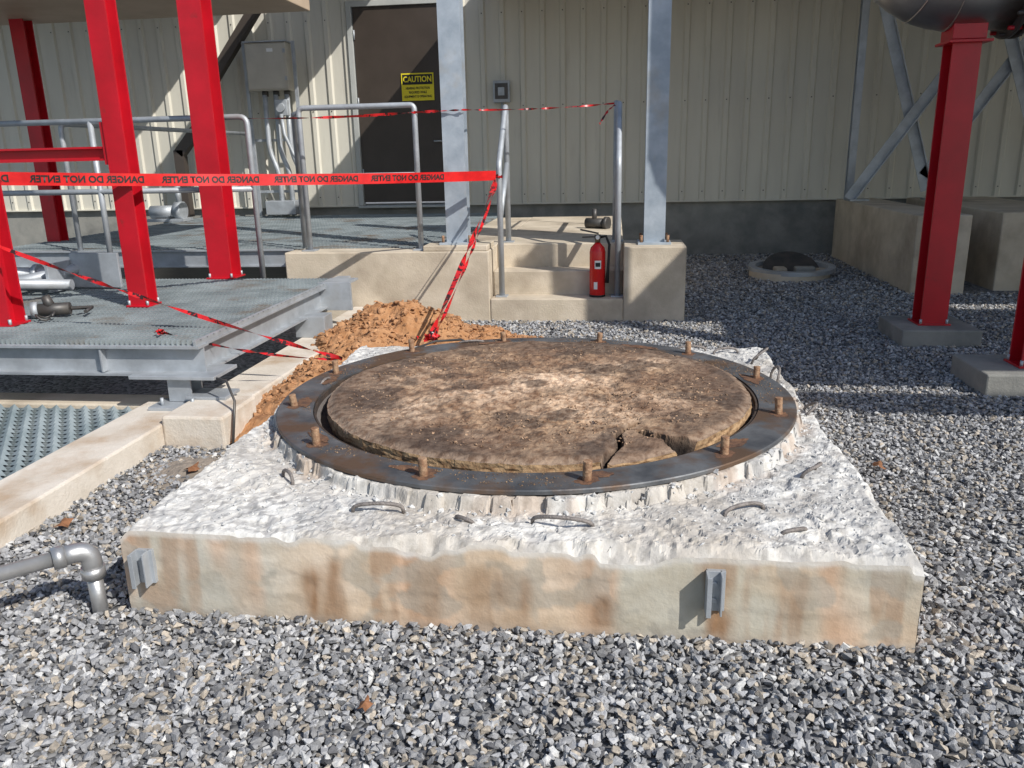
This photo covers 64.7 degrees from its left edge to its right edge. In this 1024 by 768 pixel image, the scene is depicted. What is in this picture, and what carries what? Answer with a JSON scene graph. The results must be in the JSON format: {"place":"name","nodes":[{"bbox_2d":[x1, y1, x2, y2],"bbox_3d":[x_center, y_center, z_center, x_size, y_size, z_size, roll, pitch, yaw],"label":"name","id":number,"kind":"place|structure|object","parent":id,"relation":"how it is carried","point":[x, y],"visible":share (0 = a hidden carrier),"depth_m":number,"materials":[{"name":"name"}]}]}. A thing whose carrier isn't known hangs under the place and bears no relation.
{"place":"outdoors","nodes":[
{"label":"outdoors","id":0,"kind":"place"},
{"bbox_2d":[173,14,260,216],"bbox_3d":[-4.640,-4.347,12.924,1.742,3.261,0.140,1,16,7],"label":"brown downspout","id":1,"kind":"object","parent":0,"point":[226,57],"visible":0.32,"depth_m":12.69,"materials":[{"name":"grey"}]},
{"bbox_2d":[345,1,365,205],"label":"door jamb","id":2,"kind":"object","parent":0,"point":[353,77],"depth_m":12.87,"materials":[{"name":"metal"}]},
{"bbox_2d":[350,0,435,7],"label":"door head","id":3,"kind":"object","parent":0,"point":[368,3],"depth_m":12.44},
{"bbox_2d":[359,204,444,207],"bbox_3d":[-1.697,-2.921,13.283,1.650,0.035,0.170,1,16,7],"label":"door sill","id":4,"kind":"structure","parent":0,"point":[399,206],"depth_m":13.23,"materials":[{"name":"grey metal"}]},
{"bbox_2d":[0,201,1023,767],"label":"ground","id":5,"kind":"structure","parent":0,"point":[72,383],"depth_m":2.64,"materials":[{"name":"grey gravel"}]},
{"bbox_2d":[0,542,109,618],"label":"conduit elbow","id":6,"kind":"object","parent":5,"relation":"on","point":[88,556],"visible":0.98,"depth_m":2.88,"materials":[{"name":"grey metal"}]},
{"bbox_2d":[53,517,73,527],"bbox_3d":[-2.024,0.631,3.631,0.069,0.024,0.114,-3,16,-8],"label":"dry leaf","id":7,"kind":"object","parent":5,"relation":"on","point":[65,522],"visible":1,"depth_m":3.65,"materials":[{"name":"brown plant"}]},
{"bbox_2d":[0,404,131,479],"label":"pit grating","id":8,"kind":"object","parent":5,"relation":"on","point":[29,434],"visible":0.69,"depth_m":4.88,"materials":[{"name":"metal"}]},
{"bbox_2d":[112,451,220,494],"bbox_3d":[-1.730,0.453,4.359,0.600,0.056,0.650,1,16,7],"label":"soil patch","id":9,"kind":"object","parent":5,"relation":"on","point":[175,468],"visible":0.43,"depth_m":4.32,"materials":[{"name":"brown soil"}]},
{"bbox_2d":[183,461,199,470],"bbox_3d":[-1.690,0.442,4.276,0.072,0.024,0.115,7,18,27],"label":"dry leaf","id":10,"kind":"object","parent":9,"relation":"on","point":[194,467],"visible":1,"depth_m":4.27,"materials":[{"name":"brown plant"}]},
{"bbox_2d":[0,307,362,553],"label":"concrete curb","id":11,"kind":"structure","parent":5,"relation":"on","point":[36,494],"depth_m":4.66,"materials":[{"name":"beige concrete"}]},
{"bbox_2d":[0,276,357,443],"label":"steel grating platform","id":12,"kind":"structure","parent":11,"relation":"on","point":[110,333],"depth_m":5.55,"materials":[{"name":"grey metal"}]},
{"bbox_2d":[0,320,30,326],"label":"base plate","id":13,"kind":"object","parent":12,"relation":"on","point":[15,323],"visible":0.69,"depth_m":5.62,"materials":[{"name":"red paint"}]},
{"bbox_2d":[0,181,25,324],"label":"shaft","id":14,"kind":"object","parent":13,"relation":"on","point":[11,304],"visible":0.92,"depth_m":5.59,"materials":[{"name":"red paint"}]},
{"bbox_2d":[29,294,93,320],"bbox_3d":[-3.255,-0.554,5.811,0.398,0.168,0.289,-6,17,-17],"label":"valve body","id":15,"kind":"object","parent":12,"relation":"on","point":[48,308],"visible":1,"depth_m":5.83,"materials":[{"name":"metal"}]},
{"bbox_2d":[17,253,122,292],"bbox_3d":[-4.564,-0.923,6.908,2.293,0.300,0.548,-4,16,-8],"label":"pipe manifold","id":16,"kind":"object","parent":12,"relation":"on","point":[104,268],"visible":0.96,"depth_m":7.06,"materials":[{"name":"metal"}]},
{"bbox_2d":[126,301,161,306],"bbox_3d":[-2.865,-0.621,6.300,0.186,0.014,0.186,1,16,7],"label":"base plate","id":17,"kind":"object","parent":12,"relation":"on","point":[151,304],"visible":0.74,"depth_m":6.22,"materials":[{"name":"red paint"}]},
{"bbox_2d":[83,0,157,304],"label":"shaft","id":18,"kind":"object","parent":17,"relation":"on","point":[102,20],"visible":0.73,"depth_m":5.94,"materials":[{"name":"red paint"}]},
{"bbox_2d":[0,146,104,162],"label":"beam","id":19,"kind":"structure","parent":18,"relation":"attached to","point":[62,154],"depth_m":6.04,"materials":[{"name":"red metal"}]},
{"bbox_2d":[99,122,107,164],"bbox_3d":[-2.985,-1.779,5.984,0.030,0.300,0.120,1,16,7],"label":"gusset","id":20,"kind":"object","parent":18,"relation":"attached to","point":[103,143],"visible":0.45,"depth_m":5.93,"materials":[{"name":"red paint"}]},
{"bbox_2d":[206,274,244,278],"bbox_3d":[-2.732,-1.027,7.728,0.267,0.014,0.267,1,16,7],"label":"base plate","id":21,"kind":"object","parent":12,"relation":"on","point":[235,276],"visible":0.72,"depth_m":7.62,"materials":[{"name":"red paint"}]},
{"bbox_2d":[176,0,240,277],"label":"shaft","id":22,"kind":"object","parent":21,"relation":"on","point":[198,44],"visible":0.93,"depth_m":7.32,"materials":[{"name":"red paint"}]},
{"bbox_2d":[0,0,309,25],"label":"elevated tank","id":23,"kind":"object","parent":22,"relation":"on","point":[47,11],"visible":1,"depth_m":8.81,"materials":[{"name":"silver metal"}]},
{"bbox_2d":[0,102,615,359],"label":"danger barricade tape","id":24,"kind":"object","parent":12,"relation":"on","point":[66,179],"visible":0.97,"depth_m":6.25,"materials":[{"name":"red plastic"}]},
{"bbox_2d":[13,213,504,278],"bbox_3d":[-2.962,-1.787,11.098,5.130,0.694,5.170,1,16,7],"label":"landing grating","id":25,"kind":"object","parent":5,"relation":"on","point":[178,250],"visible":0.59,"depth_m":9.90,"materials":[{"name":"metal"}]},
{"bbox_2d":[0,111,307,278],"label":"platform railing","id":26,"kind":"object","parent":25,"relation":"on","point":[90,124],"visible":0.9,"depth_m":7.81,"materials":[{"name":"metal"}]},
{"bbox_2d":[147,186,192,221],"bbox_3d":[-5.450,-2.844,12.776,0.650,0.535,0.300,1,16,7],"label":"pump","id":27,"kind":"object","parent":25,"relation":"on","point":[177,211],"visible":0.92,"depth_m":12.72,"materials":[{"name":"metal"}]},
{"bbox_2d":[241,40,299,215],"bbox_3d":[-3.743,-4.021,12.840,0.902,2.640,0.378,1,16,7],"label":"electrical enclosure","id":28,"kind":"object","parent":25,"relation":"on","point":[267,65],"visible":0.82,"depth_m":12.65,"materials":[{"name":"paint"}]},
{"bbox_2d":[245,43,286,89],"bbox_3d":[-3.808,-4.917,12.521,0.620,0.660,0.014,1,16,7],"label":"door panel","id":29,"kind":"structure","parent":28,"relation":"in","point":[266,70],"depth_m":12.51,"materials":[{"name":"paint"}]},
{"bbox_2d":[357,695,372,711],"bbox_3d":[-0.438,0.951,2.405,0.041,0.018,0.068,5,17,20],"label":"dry leaf","id":30,"kind":"object","parent":5,"relation":"on","point":[365,704],"visible":1,"depth_m":2.40,"materials":[{"name":"brown plant"}]},
{"bbox_2d":[230,299,542,442],"bbox_3d":[-0.429,-0.325,6.302,2.820,0.540,3.700,1,16,7],"label":"dirt mound","id":31,"kind":"object","parent":5,"relation":"on","point":[394,323],"visible":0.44,"depth_m":6.44,"materials":[{"name":"soil"}]},
{"bbox_2d":[285,216,686,322],"bbox_3d":[-0.048,-1.528,10.085,3.990,0.860,4.330,1,16,7],"label":"concrete landing with steps","id":32,"kind":"object","parent":5,"relation":"on","point":[546,266],"visible":0.65,"depth_m":8.09,"materials":[{"name":"beige concrete"}]},
{"bbox_2d":[296,102,423,251],"bbox_3d":[-1.502,-2.036,8.026,1.300,1.411,0.140,1,16,7],"label":"guard railing","id":33,"kind":"object","parent":32,"relation":"on","point":[411,105],"visible":0.88,"depth_m":7.93,"materials":[{"name":"metal"}]},
{"bbox_2d":[439,239,477,244],"bbox_3d":[-0.535,-1.433,8.168,0.335,0.022,0.335,1,16,7],"label":"base plate","id":34,"kind":"object","parent":32,"relation":"on","point":[454,243],"visible":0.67,"depth_m":8.02,"materials":[{"name":"grey metal"}]},
{"bbox_2d":[436,0,470,241],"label":"shaft","id":35,"kind":"object","parent":34,"relation":"on","point":[450,26],"visible":0.93,"depth_m":7.76,"materials":[{"name":"grey metal"}]},
{"bbox_2d":[495,104,514,296],"bbox_3d":[-0.083,-1.865,8.196,0.120,1.868,0.720,1,16,7],"label":"stair handrail","id":36,"kind":"object","parent":32,"relation":"on","point":[503,191],"visible":0.94,"depth_m":8.09,"materials":[{"name":"metal"}]},
{"bbox_2d":[580,229,610,296],"bbox_3d":[0.820,-1.194,7.957,0.299,0.662,0.160,1,16,7],"label":"fire extinguisher","id":37,"kind":"object","parent":32,"relation":"on","point":[598,280],"visible":1,"depth_m":7.90,"materials":[{"name":"red metal"}]},
{"bbox_2d":[584,209,610,228],"bbox_3d":[1.048,-2.021,9.921,0.298,0.250,0.160,9,19,33],"label":"pipe cap on landing","id":38,"kind":"object","parent":32,"relation":"on","point":[594,221],"visible":0.96,"depth_m":9.89,"materials":[{"name":"metal"}]},
{"bbox_2d":[612,100,617,238],"bbox_3d":[1.189,-2.459,9.283,0.054,1.404,1.904,1,16,7],"label":"landing railing","id":39,"kind":"object","parent":32,"relation":"on","point":[614,172],"visible":0.5,"depth_m":8.38,"materials":[{"name":"metal"}]},
{"bbox_2d":[611,101,622,296],"bbox_3d":[1.058,-1.851,8.054,0.120,1.868,0.720,1,16,7],"label":"stair handrail","id":40,"kind":"object","parent":32,"relation":"on","point":[617,240],"visible":0.98,"depth_m":7.83,"materials":[{"name":"metal"}]},
{"bbox_2d":[637,239,670,244],"bbox_3d":[1.405,-1.407,8.010,0.320,0.022,0.320,1,16,7],"label":"base plate","id":41,"kind":"object","parent":32,"relation":"on","point":[653,243],"visible":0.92,"depth_m":7.86,"materials":[{"name":"grey metal"}]},
{"bbox_2d":[643,0,671,241],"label":"shaft","id":42,"kind":"object","parent":41,"relation":"on","point":[658,80],"visible":1,"depth_m":7.62,"materials":[{"name":"grey metal"}]},
{"bbox_2d":[6,197,1023,254],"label":"stem wall","id":43,"kind":"structure","parent":5,"relation":"on","point":[751,227],"depth_m":12.88,"materials":[{"name":"grey concrete"}]},
{"bbox_2d":[6,205,358,211],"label":"drip trim","id":44,"kind":"structure","parent":43,"relation":"attached to","point":[194,208],"depth_m":13.91,"materials":[{"name":"beige metal"}]},
{"bbox_2d":[0,0,358,210],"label":"siding","id":45,"kind":"object","parent":44,"relation":"on","point":[154,67],"visible":0.58,"depth_m":13.28,"materials":[{"name":"beige metal"}]},
{"bbox_2d":[470,195,1023,204],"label":"drip trim","id":46,"kind":"structure","parent":43,"relation":"attached to","point":[732,200],"depth_m":12.63,"materials":[{"name":"beige metal"}]},
{"bbox_2d":[463,0,1023,203],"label":"siding","id":47,"kind":"object","parent":46,"relation":"on","point":[736,54],"visible":0.79,"depth_m":12.30,"materials":[{"name":"beige metal"}]},
{"bbox_2d":[352,3,444,201],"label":"door","id":48,"kind":"structure","parent":47,"relation":"attached to","point":[392,43],"depth_m":12.83,"materials":[{"name":"brown metal"}]},
{"bbox_2d":[401,72,434,100],"bbox_3d":[-1.486,-4.682,12.738,0.520,0.410,0.011,1,16,7],"label":"caution sign","id":49,"kind":"object","parent":48,"relation":"attached to","point":[417,86],"visible":1,"depth_m":12.74,"materials":[{"name":"yellow"}]},
{"bbox_2d":[493,80,510,114],"bbox_3d":[-0.158,-4.443,12.578,0.260,0.520,0.130,1,16,7],"label":"wall switch box","id":50,"kind":"object","parent":47,"relation":"attached to","point":[501,92],"visible":0.91,"depth_m":12.51,"materials":[{"name":"metal"}]},
{"bbox_2d":[498,87,503,95],"bbox_3d":[-0.167,-4.524,12.496,0.100,0.120,0.014,1,16,7],"label":"window","id":51,"kind":"structure","parent":50,"relation":"in","point":[500,89],"depth_m":12.49,"materials":[{"name":"plastic"}]},
{"bbox_2d":[12,0,1020,202],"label":"siding screws","id":52,"kind":"object","parent":47,"relation":"attached to","point":[523,105],"visible":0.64,"depth_m":12.53,"materials":[{"name":"metal"}]},
{"bbox_2d":[643,4,647,200],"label":"corner trim","id":53,"kind":"structure","parent":47,"relation":"attached to","point":[645,99],"depth_m":12.37,"materials":[{"name":"beige metal"}]},
{"bbox_2d":[120,338,924,652],"bbox_3d":[0.140,0.289,4.159,2.775,0.496,2.915,1,16,7],"label":"concrete foundation pad","id":54,"kind":"object","parent":5,"relation":"on","point":[796,534],"visible":0.55,"depth_m":2.84,"materials":[{"name":"concrete"}]},
{"bbox_2d":[127,548,157,588],"bbox_3d":[-1.321,0.660,2.901,0.064,0.130,0.076,1,16,7],"label":"strut channel bracket","id":55,"kind":"object","parent":54,"relation":"attached to","point":[142,566],"visible":1,"depth_m":2.90,"materials":[{"name":"metal"}]},
{"bbox_2d":[276,331,796,494],"bbox_3d":[0.116,0.051,4.244,2.610,0.190,2.610,1,16,7],"label":"steel tank flange","id":56,"kind":"object","parent":54,"relation":"on","point":[770,424],"visible":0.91,"depth_m":3.40,"materials":[{"name":"black metal"}]},
{"bbox_2d":[327,341,751,472],"bbox_3d":[0.132,0.034,4.255,2.171,0.122,2.172,1,16,7],"label":"charred insulation plug","id":57,"kind":"object","parent":56,"relation":"on","point":[530,407],"visible":0.98,"depth_m":3.87,"materials":[{"name":"brown concrete"}]},
{"bbox_2d":[704,569,725,617],"bbox_3d":[0.668,0.685,2.653,0.064,0.145,0.076,1,16,7],"label":"strut channel bracket","id":58,"kind":"object","parent":54,"relation":"attached to","point":[715,582],"visible":1,"depth_m":2.65,"materials":[{"name":"metal"}]},
{"bbox_2d":[748,251,835,282],"bbox_3d":[3.628,-1.470,10.515,1.080,0.414,1.080,1,16,7],"label":"concrete manhole ring","id":59,"kind":"object","parent":5,"relation":"on","point":[787,266],"visible":0.91,"depth_m":10.40,"materials":[{"name":"concrete"}]},
{"bbox_2d":[872,461,885,468],"bbox_3d":[1.867,0.416,4.119,0.063,0.022,0.108,-2,16,-3],"label":"dry leaf","id":60,"kind":"object","parent":5,"relation":"on","point":[878,463],"visible":1,"depth_m":4.13,"materials":[{"name":"brown plant"}]},
{"bbox_2d":[831,198,972,294],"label":"concrete pier","id":61,"kind":"structure","parent":5,"relation":"on","point":[880,239],"depth_m":9.89,"materials":[{"name":"beige concrete"}]},
{"bbox_2d":[844,0,1023,200],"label":"steel cross bracing","id":62,"kind":"object","parent":61,"relation":"on","point":[1013,64],"visible":0.61,"depth_m":11.13,"materials":[{"name":"grey metal"}]},
{"bbox_2d":[878,315,982,348],"bbox_3d":[3.562,-0.429,6.938,0.620,0.200,0.650,1,16,7],"label":"column footing","id":63,"kind":"object","parent":5,"relation":"on","point":[904,331],"depth_m":6.65,"materials":[{"name":"grey concrete"}]},
{"bbox_2d":[907,318,950,325],"bbox_3d":[3.559,-0.531,6.904,0.260,0.014,0.260,1,16,7],"label":"base plate","id":64,"kind":"object","parent":63,"relation":"on","point":[915,321],"visible":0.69,"depth_m":6.79,"materials":[{"name":"red paint"}]},
{"bbox_2d":[912,42,981,323],"bbox_3d":[3.535,-1.593,6.604,0.210,2.198,0.210,1,16,7],"label":"shaft","id":65,"kind":"object","parent":64,"relation":"on","point":[957,86],"visible":1,"depth_m":6.53,"materials":[{"name":"red paint"}]},
{"bbox_2d":[935,38,993,46],"bbox_3d":[3.521,-2.660,6.302,0.320,0.020,0.300,1,16,7],"label":"cap plate","id":66,"kind":"object","parent":65,"relation":"on","point":[950,42],"visible":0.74,"depth_m":6.17,"materials":[{"name":"red paint"}]},
{"bbox_2d":[874,0,1023,42],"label":"tank","id":67,"kind":"object","parent":66,"relation":"on","point":[967,19],"visible":0.95,"depth_m":6.13,"materials":[{"name":"grey metal"}]},
{"bbox_2d":[906,196,1023,290],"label":"concrete pier","id":68,"kind":"structure","parent":5,"relation":"on","point":[995,257],"depth_m":9.27,"materials":[{"name":"beige concrete"}]},
{"bbox_2d":[950,354,1023,398],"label":"column footing","id":69,"kind":"object","parent":5,"relation":"on","point":[994,375],"depth_m":5.40,"materials":[{"name":"grey concrete"}]},
{"bbox_2d":[1004,358,1023,368],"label":"base plate","id":70,"kind":"object","parent":69,"relation":"on","point":[1015,363],"visible":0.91,"depth_m":5.49,"materials":[{"name":"red paint"}]},
{"bbox_2d":[1009,259,1023,365],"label":"shaft","id":71,"kind":"object","parent":70,"relation":"on","point":[1016,352],"visible":1,"depth_m":5.50,"materials":[{"name":"red paint"}]},
{"bbox_3d":[-5.584,-1.567,10.014,0.211,0.014,0.211,1,16,7],"label":"base plate","id":72,"kind":"object","parent":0,"visible":0},
{"bbox_2d":[8,18,68,241],"bbox_3d":[-5.614,-2.913,9.634,0.170,2.788,0.170,1,16,7],"label":"shaft","id":73,"kind":"object","parent":72,"relation":"on","point":[30,77],"visible":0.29,"depth_m":9.53,"materials":[{"name":"red paint"}]}
]}

